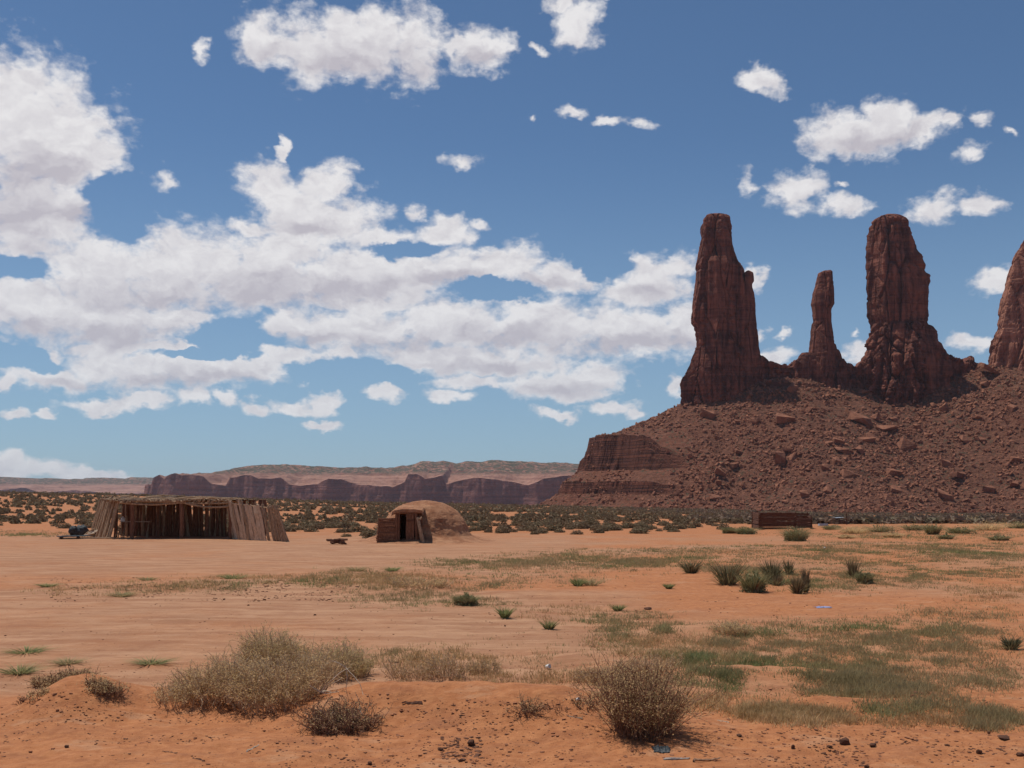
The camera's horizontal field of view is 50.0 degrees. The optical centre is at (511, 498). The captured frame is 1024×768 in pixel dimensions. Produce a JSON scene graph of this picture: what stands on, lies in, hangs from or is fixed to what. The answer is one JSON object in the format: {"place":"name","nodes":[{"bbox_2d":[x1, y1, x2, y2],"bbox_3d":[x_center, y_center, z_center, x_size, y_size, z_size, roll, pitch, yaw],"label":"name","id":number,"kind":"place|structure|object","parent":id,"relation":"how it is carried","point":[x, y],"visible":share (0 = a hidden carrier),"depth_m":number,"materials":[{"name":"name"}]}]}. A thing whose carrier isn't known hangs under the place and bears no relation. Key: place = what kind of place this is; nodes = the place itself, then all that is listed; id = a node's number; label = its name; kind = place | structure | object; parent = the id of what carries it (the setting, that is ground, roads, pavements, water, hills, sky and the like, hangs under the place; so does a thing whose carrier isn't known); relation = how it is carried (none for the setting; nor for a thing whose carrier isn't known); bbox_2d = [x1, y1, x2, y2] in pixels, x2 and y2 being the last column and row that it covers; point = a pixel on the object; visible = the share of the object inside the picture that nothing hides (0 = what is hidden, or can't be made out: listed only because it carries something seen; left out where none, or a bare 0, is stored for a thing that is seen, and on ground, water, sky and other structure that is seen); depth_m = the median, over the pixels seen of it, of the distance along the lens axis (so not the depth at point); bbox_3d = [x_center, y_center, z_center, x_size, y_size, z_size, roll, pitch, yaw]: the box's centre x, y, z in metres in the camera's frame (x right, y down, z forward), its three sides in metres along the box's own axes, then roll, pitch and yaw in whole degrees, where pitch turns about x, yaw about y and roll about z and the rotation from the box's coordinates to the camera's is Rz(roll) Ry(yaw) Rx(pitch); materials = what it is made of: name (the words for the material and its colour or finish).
{"place":"outdoors","nodes":[
{"label":"outdoors","id":0,"kind":"place"},
{"bbox_2d":[0,477,152,494],"bbox_3d":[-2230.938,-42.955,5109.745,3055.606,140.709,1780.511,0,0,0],"label":"mesa","id":1,"kind":"structure","parent":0,"point":[133,485],"depth_m":4638.15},
{"bbox_2d":[144,460,578,504],"bbox_3d":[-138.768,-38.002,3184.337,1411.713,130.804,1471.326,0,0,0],"label":"mesa","id":2,"kind":"structure","parent":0,"point":[507,482],"depth_m":2503.86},
{"bbox_2d":[0,493,1023,767],"bbox_3d":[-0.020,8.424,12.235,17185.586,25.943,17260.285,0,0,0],"label":"ground","id":3,"kind":"structure","parent":0,"point":[164,625],"depth_m":19.10,"materials":[{"name":"sand"}]},
{"bbox_2d":[0,662,63,674],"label":"grass tuft","id":4,"kind":"object","parent":3,"relation":"on","point":[22,670],"visible":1,"depth_m":15.10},
{"bbox_2d":[12,686,51,704],"bbox_3d":[-5.298,2.177,12.179,0.442,0.230,0.337,0,0,0],"label":"mound brush","id":5,"kind":"object","parent":3,"relation":"on","point":[45,691],"visible":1,"depth_m":12.18,"materials":[{"name":"beige plant"}]},
{"bbox_2d":[3,645,61,653],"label":"grass tuft","id":6,"kind":"object","parent":3,"relation":"on","point":[30,651],"visible":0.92,"depth_m":17.18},
{"bbox_2d":[23,671,67,687],"bbox_3d":[-5.857,2.305,13.923,0.671,0.254,0.441,0,0,0],"label":"mound brush","id":7,"kind":"object","parent":3,"relation":"on","point":[38,680],"visible":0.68,"depth_m":13.87,"materials":[{"name":"beige plant"}]},
{"bbox_2d":[39,657,94,664],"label":"grass tuft","id":8,"kind":"object","parent":3,"relation":"on","point":[60,662],"visible":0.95,"depth_m":16.04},
{"bbox_2d":[68,526,79,534],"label":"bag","id":9,"kind":"object","parent":3,"relation":"on","point":[73,530],"visible":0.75,"depth_m":71.58,"materials":[{"name":"black"}]},
{"bbox_2d":[50,663,103,677],"bbox_3d":[-5.665,2.272,14.248,0.750,0.302,0.455,0,0,0],"label":"mound brush","id":10,"kind":"object","parent":3,"relation":"on","point":[70,673],"visible":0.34,"depth_m":14.23,"materials":[{"name":"beige plant"}]},
{"bbox_2d":[77,524,88,534],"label":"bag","id":11,"kind":"object","parent":3,"relation":"on","point":[83,528],"visible":0.6,"depth_m":72.69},
{"bbox_2d":[56,535,115,538],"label":"plank platform","id":12,"kind":"structure","parent":3,"relation":"on","point":[75,537],"depth_m":65.34,"materials":[{"name":"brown wood"}]},
{"bbox_2d":[81,672,132,699],"bbox_3d":[-4.558,2.104,12.309,0.594,0.318,0.421,0,0,0],"label":"mound brush","id":13,"kind":"object","parent":3,"relation":"on","point":[99,686],"visible":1,"depth_m":12.27,"materials":[{"name":"beige plant"}]},
{"bbox_2d":[104,590,140,596],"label":"grass tuft","id":14,"kind":"object","parent":3,"relation":"on","point":[123,595],"visible":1,"depth_m":27.01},
{"bbox_2d":[119,521,151,537],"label":"trestle table","id":15,"kind":"object","parent":3,"relation":"on","point":[135,521],"visible":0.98,"depth_m":68.03,"materials":[{"name":"brown wood"}]},
{"bbox_2d":[124,656,178,665],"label":"grass tuft","id":16,"kind":"object","parent":3,"relation":"on","point":[148,662],"visible":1,"depth_m":15.82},
{"bbox_2d":[147,678,205,709],"bbox_3d":[-3.781,2.206,12.409,0.695,0.339,0.671,0,0,42],"label":"desert shrub","id":17,"kind":"object","parent":3,"relation":"on","point":[162,691],"visible":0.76,"depth_m":12.32,"materials":[{"name":"beige plant"}]},
{"bbox_2d":[90,495,288,541],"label":"pole shelter","id":18,"kind":"object","parent":3,"relation":"on","point":[246,521],"visible":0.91,"depth_m":67.91,"materials":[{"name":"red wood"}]},
{"bbox_2d":[166,645,282,707],"bbox_3d":[-3.304,2.022,12.601,1.270,0.673,1.163,0,0,-43],"label":"desert shrub","id":19,"kind":"object","parent":3,"relation":"on","point":[208,681],"visible":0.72,"depth_m":12.42,"materials":[{"name":"beige plant"}]},
{"bbox_2d":[210,573,252,578],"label":"grass tuft","id":20,"kind":"object","parent":3,"relation":"on","point":[231,577],"visible":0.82,"depth_m":31.60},
{"bbox_2d":[229,620,315,669],"bbox_3d":[-3.392,2.051,15.616,1.324,0.798,1.226,0,0,39],"label":"desert shrub","id":21,"kind":"object","parent":3,"relation":"on","point":[282,645],"visible":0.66,"depth_m":15.52,"materials":[{"name":"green plant"}]},
{"bbox_2d":[202,634,352,714],"bbox_3d":[-2.654,1.958,12.393,1.699,0.853,1.409,0,0,0],"label":"desert shrub","id":22,"kind":"object","parent":3,"relation":"on","point":[298,678],"visible":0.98,"depth_m":12.20,"materials":[{"name":"beige plant"}]},
{"bbox_2d":[310,660,362,693],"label":"branch","id":23,"kind":"object","parent":3,"relation":"on","point":[322,691],"visible":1,"depth_m":11.76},
{"bbox_2d":[326,538,347,544],"bbox_3d":[-9.253,2.245,58.031,1.116,0.348,0.928,0,0,-10],"label":"log heap","id":24,"kind":"object","parent":3,"relation":"on","point":[339,541],"visible":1,"depth_m":57.81,"materials":[{"name":"red wood"}]},
{"bbox_2d":[285,691,392,736],"bbox_3d":[-1.778,2.293,11.368,1.089,0.670,1.005,0,0,0],"label":"dead shrub","id":25,"kind":"object","parent":3,"relation":"on","point":[340,721],"visible":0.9,"depth_m":11.23,"materials":[{"name":"beige plant"}]},
{"bbox_2d":[298,635,379,680],"bbox_3d":[-2.393,2.141,14.879,1.187,0.606,1.466,0,0,0],"label":"desert shrub","id":26,"kind":"object","parent":3,"relation":"on","point":[358,663],"visible":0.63,"depth_m":14.72,"materials":[{"name":"beige plant"}]},
{"bbox_2d":[336,521,351,527],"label":"sagebrush","id":27,"kind":"object","parent":3,"relation":"on","point":[344,525],"visible":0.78,"depth_m":89.57,"materials":[{"name":"green plant"}]},
{"bbox_2d":[362,528,376,537],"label":"sagebrush","id":28,"kind":"object","parent":3,"relation":"on","point":[370,533],"visible":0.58,"depth_m":67.21,"materials":[{"name":"green plant"}]},
{"bbox_2d":[376,656,439,681],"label":"straw shrub","id":29,"kind":"object","parent":3,"relation":"on","point":[422,672],"visible":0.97,"depth_m":14.50,"materials":[{"name":"beige plant"}]},
{"bbox_2d":[388,573,452,588],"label":"straw shrub","id":30,"kind":"object","parent":3,"relation":"on","point":[440,583],"visible":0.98,"depth_m":29.14,"materials":[{"name":"beige plant"}]},
{"bbox_2d":[357,500,495,543],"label":"hogan","id":31,"kind":"structure","parent":3,"relation":"on","point":[421,522],"depth_m":60.46,"materials":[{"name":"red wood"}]},
{"bbox_2d":[406,514,413,539],"bbox_3d":[-5.516,1.605,59.588,0.477,1.615,0.079,0,0,0],"label":"door","id":32,"kind":"structure","parent":31,"relation":"in","point":[409,525],"depth_m":59.58,"materials":[{"name":"red wood"}]},
{"bbox_2d":[420,646,469,680],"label":"straw shrub","id":33,"kind":"object","parent":3,"relation":"on","point":[443,664],"visible":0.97,"depth_m":14.78,"materials":[{"name":"beige plant"}]},
{"bbox_2d":[446,592,482,604],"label":"green bush","id":34,"kind":"object","parent":3,"relation":"on","point":[465,599],"visible":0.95,"depth_m":24.63,"materials":[{"name":"green plant"}]},
{"bbox_2d":[463,655,501,674],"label":"straw shrub","id":35,"kind":"object","parent":3,"relation":"on","point":[486,667],"visible":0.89,"depth_m":15.23,"materials":[{"name":"beige plant"}]},
{"bbox_2d":[478,522,493,530],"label":"sagebrush","id":36,"kind":"object","parent":3,"relation":"on","point":[483,526],"visible":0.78,"depth_m":82.98,"materials":[{"name":"green plant"}]},
{"bbox_2d":[495,525,509,532],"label":"sagebrush","id":37,"kind":"object","parent":3,"relation":"on","point":[502,528],"visible":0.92,"depth_m":76.69,"materials":[{"name":"green plant"}]},
{"bbox_2d":[494,607,515,617],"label":"grass tuft","id":38,"kind":"object","parent":3,"relation":"on","point":[505,613],"visible":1,"depth_m":21.89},
{"bbox_2d":[0,490,1023,523],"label":"sagebrush cover","id":39,"kind":"object","parent":3,"relation":"on","point":[372,509],"visible":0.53,"depth_m":181.96,"materials":[{"name":"green plant"}]},
{"bbox_2d":[0,665,1023,767],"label":"soil crumbs","id":40,"kind":"object","parent":3,"relation":"on","point":[625,756],"visible":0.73,"depth_m":10.86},
{"bbox_2d":[1,577,1023,767],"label":"pebbles","id":41,"kind":"object","parent":3,"relation":"on","point":[455,755],"visible":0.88,"depth_m":10.85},
{"bbox_2d":[505,690,548,717],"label":"dead twigs","id":42,"kind":"object","parent":3,"relation":"on","point":[525,709],"visible":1,"depth_m":11.32,"materials":[{"name":"beige plant"}]},
{"bbox_2d":[537,618,558,629],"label":"grass tuft","id":43,"kind":"object","parent":3,"relation":"on","point":[550,625],"visible":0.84,"depth_m":20.45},
{"bbox_2d":[544,523,559,530],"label":"sagebrush","id":44,"kind":"object","parent":3,"relation":"on","point":[552,527],"visible":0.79,"depth_m":82.49,"materials":[{"name":"green plant"}]},
{"bbox_2d":[542,703,571,711],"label":"dead twigs","id":45,"kind":"object","parent":3,"relation":"on","point":[559,706],"visible":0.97,"depth_m":11.41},
{"bbox_2d":[568,577,589,585],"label":"grass tuft","id":46,"kind":"object","parent":3,"relation":"on","point":[575,582],"visible":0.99,"depth_m":30.26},
{"bbox_2d":[565,691,599,709],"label":"dead twigs","id":47,"kind":"object","parent":3,"relation":"on","point":[580,701],"visible":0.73,"depth_m":11.48,"materials":[{"name":"beige plant"}]},
{"bbox_2d":[568,663,620,684],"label":"straw shrub","id":48,"kind":"object","parent":3,"relation":"on","point":[572,677],"visible":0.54,"depth_m":14.29,"materials":[{"name":"beige plant"}]},
{"bbox_2d":[576,578,614,585],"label":"grass tuft","id":49,"kind":"object","parent":3,"relation":"on","point":[590,582],"visible":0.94,"depth_m":30.45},
{"bbox_2d":[629,527,649,533],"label":"sagebrush","id":50,"kind":"object","parent":3,"relation":"on","point":[639,530],"visible":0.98,"depth_m":75.69,"materials":[{"name":"green plant"}]},
{"bbox_2d":[563,636,724,742],"bbox_3d":[1.313,1.865,10.916,1.622,1.055,1.490,0,0,0],"label":"desert shrub","id":51,"kind":"object","parent":3,"relation":"on","point":[635,712],"visible":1,"depth_m":10.76,"materials":[{"name":"beige plant"}]},
{"bbox_2d":[610,649,683,673],"bbox_3d":[1.815,2.226,14.913,0.983,0.327,1.070,0,0,38],"label":"straw shrub","id":52,"kind":"object","parent":3,"relation":"on","point":[644,665],"visible":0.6,"depth_m":14.87,"materials":[{"name":"beige plant"}]},
{"bbox_2d":[651,745,669,752],"bbox_3d":[1.407,2.348,10.351,0.183,0.062,0.170,0,0,0],"label":"rag","id":53,"kind":"object","parent":3,"relation":"on","point":[663,749],"visible":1,"depth_m":10.32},
{"bbox_2d":[675,560,707,572],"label":"spiky plant","id":54,"kind":"object","parent":3,"relation":"on","point":[691,568],"visible":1,"depth_m":34.43,"materials":[{"name":"green plant"}]},
{"bbox_2d":[702,559,750,584],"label":"spiky plant","id":55,"kind":"object","parent":3,"relation":"on","point":[723,579],"visible":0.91,"depth_m":30.56,"materials":[{"name":"green plant"}]},
{"bbox_2d":[718,527,740,533],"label":"green bush","id":56,"kind":"object","parent":3,"relation":"on","point":[726,530],"visible":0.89,"depth_m":76.61,"materials":[{"name":"green plant"}]},
{"bbox_2d":[709,619,752,634],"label":"straw shrub","id":57,"kind":"object","parent":3,"relation":"on","point":[732,628],"visible":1,"depth_m":19.04,"materials":[{"name":"beige plant"}]},
{"bbox_2d":[730,526,761,533],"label":"green bush","id":58,"kind":"object","parent":3,"relation":"on","point":[744,530],"visible":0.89,"depth_m":74.84,"materials":[{"name":"green plant"}]},
{"bbox_2d":[729,569,775,592],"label":"green bush","id":59,"kind":"object","parent":3,"relation":"on","point":[757,584],"visible":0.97,"depth_m":28.23,"materials":[{"name":"green plant"}]},
{"bbox_2d":[754,557,789,583],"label":"spiky plant","id":60,"kind":"object","parent":3,"relation":"on","point":[775,570],"visible":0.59,"depth_m":30.88,"materials":[{"name":"green plant"}]},
{"bbox_2d":[771,573,786,585],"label":"spiky plant","id":61,"kind":"object","parent":3,"relation":"on","point":[776,581],"visible":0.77,"depth_m":30.45,"materials":[{"name":"green plant"}]},
{"bbox_2d":[751,511,812,529],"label":"corral","id":62,"kind":"object","parent":3,"relation":"on","point":[771,520],"visible":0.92,"depth_m":86.97,"materials":[{"name":"brown wood"}]},
{"bbox_2d":[781,560,795,574],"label":"spiky plant","id":63,"kind":"object","parent":3,"relation":"on","point":[789,568],"visible":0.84,"depth_m":32.88,"materials":[{"name":"green plant"}]},
{"bbox_2d":[772,525,819,540],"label":"green bush","id":64,"kind":"object","parent":3,"relation":"on","point":[797,535],"visible":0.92,"depth_m":62.77,"materials":[{"name":"green plant"}]},
{"bbox_2d":[785,574,809,593],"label":"spiky plant","id":65,"kind":"object","parent":3,"relation":"on","point":[797,586],"visible":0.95,"depth_m":28.10,"materials":[{"name":"green plant"}]},
{"bbox_2d":[800,567,812,591],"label":"spiky plant","id":66,"kind":"object","parent":3,"relation":"on","point":[808,580],"visible":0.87,"depth_m":28.35,"materials":[{"name":"green plant"}]},
{"bbox_2d":[621,507,1023,523],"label":"brush cover","id":67,"kind":"object","parent":3,"relation":"on","point":[856,518],"visible":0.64,"depth_m":122.41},
{"bbox_2d":[820,524,847,529],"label":"dusty shrub","id":68,"kind":"object","parent":3,"relation":"on","point":[828,527],"visible":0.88,"depth_m":87.14,"materials":[{"name":"beige plant"}]},
{"bbox_2d":[840,557,864,577],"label":"spiky plant","id":69,"kind":"object","parent":3,"relation":"on","point":[851,568],"visible":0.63,"depth_m":32.30,"materials":[{"name":"green plant"}]},
{"bbox_2d":[831,526,875,533],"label":"dusty shrub","id":70,"kind":"object","parent":3,"relation":"on","point":[852,530],"visible":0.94,"depth_m":76.53,"materials":[{"name":"beige plant"}]},
{"bbox_2d":[852,571,876,583],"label":"green bush","id":71,"kind":"object","parent":3,"relation":"on","point":[867,577],"visible":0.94,"depth_m":30.82,"materials":[{"name":"green plant"}]},
{"bbox_2d":[854,524,910,532],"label":"dusty shrub","id":72,"kind":"object","parent":3,"relation":"on","point":[881,529],"visible":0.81,"depth_m":79.42,"materials":[{"name":"beige plant"}]},
{"bbox_2d":[879,531,905,536],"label":"dusty shrub","id":73,"kind":"object","parent":3,"relation":"on","point":[891,534],"visible":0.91,"depth_m":68.16,"materials":[{"name":"beige plant"}]},
{"bbox_2d":[890,523,924,530],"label":"dusty shrub","id":74,"kind":"object","parent":3,"relation":"on","point":[912,527],"visible":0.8,"depth_m":85.30,"materials":[{"name":"green plant"}]},
{"bbox_2d":[918,523,947,534],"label":"dusty shrub","id":75,"kind":"object","parent":3,"relation":"on","point":[931,530],"visible":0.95,"depth_m":73.95,"materials":[{"name":"green plant"}]},
{"bbox_2d":[934,533,959,538],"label":"dusty shrub","id":76,"kind":"object","parent":3,"relation":"on","point":[944,536],"visible":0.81,"depth_m":65.02,"materials":[{"name":"beige plant"}]},
{"bbox_2d":[943,525,986,533],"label":"dusty shrub","id":77,"kind":"object","parent":3,"relation":"on","point":[958,530],"visible":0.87,"depth_m":76.03,"materials":[{"name":"beige plant"}]},
{"bbox_2d":[958,520,1021,530],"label":"dusty shrub","id":78,"kind":"object","parent":3,"relation":"on","point":[991,527],"visible":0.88,"depth_m":85.20,"materials":[{"name":"beige plant"}]},
{"bbox_2d":[976,534,1014,540],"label":"dusty shrub","id":79,"kind":"object","parent":3,"relation":"on","point":[999,538],"visible":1,"depth_m":63.22,"materials":[{"name":"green plant"}]},
{"bbox_2d":[989,520,1023,527],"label":"dusty shrub","id":80,"kind":"object","parent":3,"relation":"on","point":[1012,524],"visible":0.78,"depth_m":92.92,"materials":[{"name":"green plant"}]},
{"bbox_2d":[994,635,1023,649],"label":"spiky plant","id":81,"kind":"object","parent":3,"relation":"on","point":[1011,644],"visible":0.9,"depth_m":17.54,"materials":[{"name":"green plant"}]},
{"bbox_2d":[0,527,1023,733],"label":"grass","id":82,"kind":"structure","parent":0,"point":[853,680],"depth_m":18.86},
{"bbox_2d":[0,0,1023,478],"label":"sky","id":83,"kind":"structure","parent":0,"point":[234,233],"materials":[{"name":"blue"}]},
{"bbox_2d":[20,541,1023,729],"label":"dry grass","id":84,"kind":"structure","parent":0,"point":[777,712],"depth_m":16.23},
{"bbox_2d":[541,365,1023,513],"bbox_3d":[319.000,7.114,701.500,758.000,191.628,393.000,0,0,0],"label":"hill","id":85,"kind":"structure","parent":0,"point":[646,459],"depth_m":632.95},
{"bbox_2d":[700,409,715,418],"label":"boulder","id":86,"kind":"object","parent":85,"relation":"on","point":[705,413],"visible":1,"depth_m":668.63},
{"bbox_2d":[680,213,761,404],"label":"rock spire","id":87,"kind":"object","parent":85,"relation":"on","point":[722,365],"visible":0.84,"depth_m":690.08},
{"bbox_2d":[775,451,785,464],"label":"boulder","id":88,"kind":"object","parent":85,"relation":"on","point":[780,458],"visible":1,"depth_m":607.24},
{"bbox_2d":[540,364,1023,512],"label":"rubble","id":89,"kind":"object","parent":85,"relation":"on","point":[872,469],"visible":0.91,"depth_m":621.42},
{"bbox_2d":[775,413,795,423],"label":"boulder","id":90,"kind":"object","parent":85,"relation":"on","point":[781,418],"visible":1,"depth_m":642.44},
{"bbox_2d":[755,355,818,383],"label":"rock wall","id":91,"kind":"structure","parent":85,"relation":"on","point":[766,369],"depth_m":692.98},
{"bbox_2d":[797,270,848,388],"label":"rock spire","id":92,"kind":"object","parent":85,"relation":"on","point":[824,352],"visible":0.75,"depth_m":693.95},
{"bbox_2d":[823,484,832,493],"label":"boulder","id":93,"kind":"object","parent":85,"relation":"on","point":[828,489],"visible":1,"depth_m":570.85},
{"bbox_2d":[840,469,856,477],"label":"boulder","id":94,"kind":"object","parent":85,"relation":"on","point":[846,473],"visible":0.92,"depth_m":584.36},
{"bbox_2d":[838,355,866,389],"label":"rock wall","id":95,"kind":"structure","parent":85,"relation":"on","point":[855,377],"depth_m":693.15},
{"bbox_2d":[848,410,872,426],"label":"boulder","id":96,"kind":"object","parent":85,"relation":"on","point":[860,418],"visible":1,"depth_m":642.78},
{"bbox_2d":[857,437,875,442],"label":"boulder","id":97,"kind":"object","parent":85,"relation":"on","point":[868,439],"visible":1,"depth_m":623.40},
{"bbox_2d":[876,425,899,430],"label":"boulder","id":98,"kind":"object","parent":85,"relation":"on","point":[886,427],"visible":1,"depth_m":642.50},
{"bbox_2d":[886,468,902,475],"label":"boulder","id":99,"kind":"object","parent":85,"relation":"on","point":[893,472],"visible":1,"depth_m":588.04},
{"bbox_2d":[890,485,905,492],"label":"boulder","id":100,"kind":"object","parent":85,"relation":"on","point":[895,489],"visible":1,"depth_m":573.30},
{"bbox_2d":[897,438,915,450],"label":"boulder","id":101,"kind":"object","parent":85,"relation":"on","point":[903,444],"visible":0.84,"depth_m":625.07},
{"bbox_2d":[861,214,955,405],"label":"rock spire","id":102,"kind":"object","parent":85,"relation":"on","point":[906,357],"visible":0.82,"depth_m":688.03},
{"bbox_2d":[937,488,953,500],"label":"boulder","id":103,"kind":"object","parent":85,"relation":"on","point":[942,494],"visible":0.89,"depth_m":563.82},
{"bbox_2d":[950,354,977,376],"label":"rock wall","id":104,"kind":"structure","parent":85,"relation":"on","point":[964,365],"depth_m":693.83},
{"bbox_2d":[978,362,999,374],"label":"boulder","id":105,"kind":"object","parent":85,"relation":"on","point":[986,367],"visible":1,"depth_m":677.40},
{"bbox_2d":[982,486,995,492],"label":"boulder","id":106,"kind":"object","parent":85,"relation":"on","point":[990,489],"visible":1,"depth_m":574.13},
{"bbox_2d":[988,240,1023,370],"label":"rock spire","id":107,"kind":"object","parent":85,"relation":"on","point":[1006,348],"visible":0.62,"depth_m":688.00,"materials":[{"name":"red-brown rock"}]},
{"bbox_2d":[830,513,847,524],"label":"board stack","id":108,"kind":"object","parent":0,"point":[838,522],"visible":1,"depth_m":114.65,"materials":[{"name":"grey wood"}]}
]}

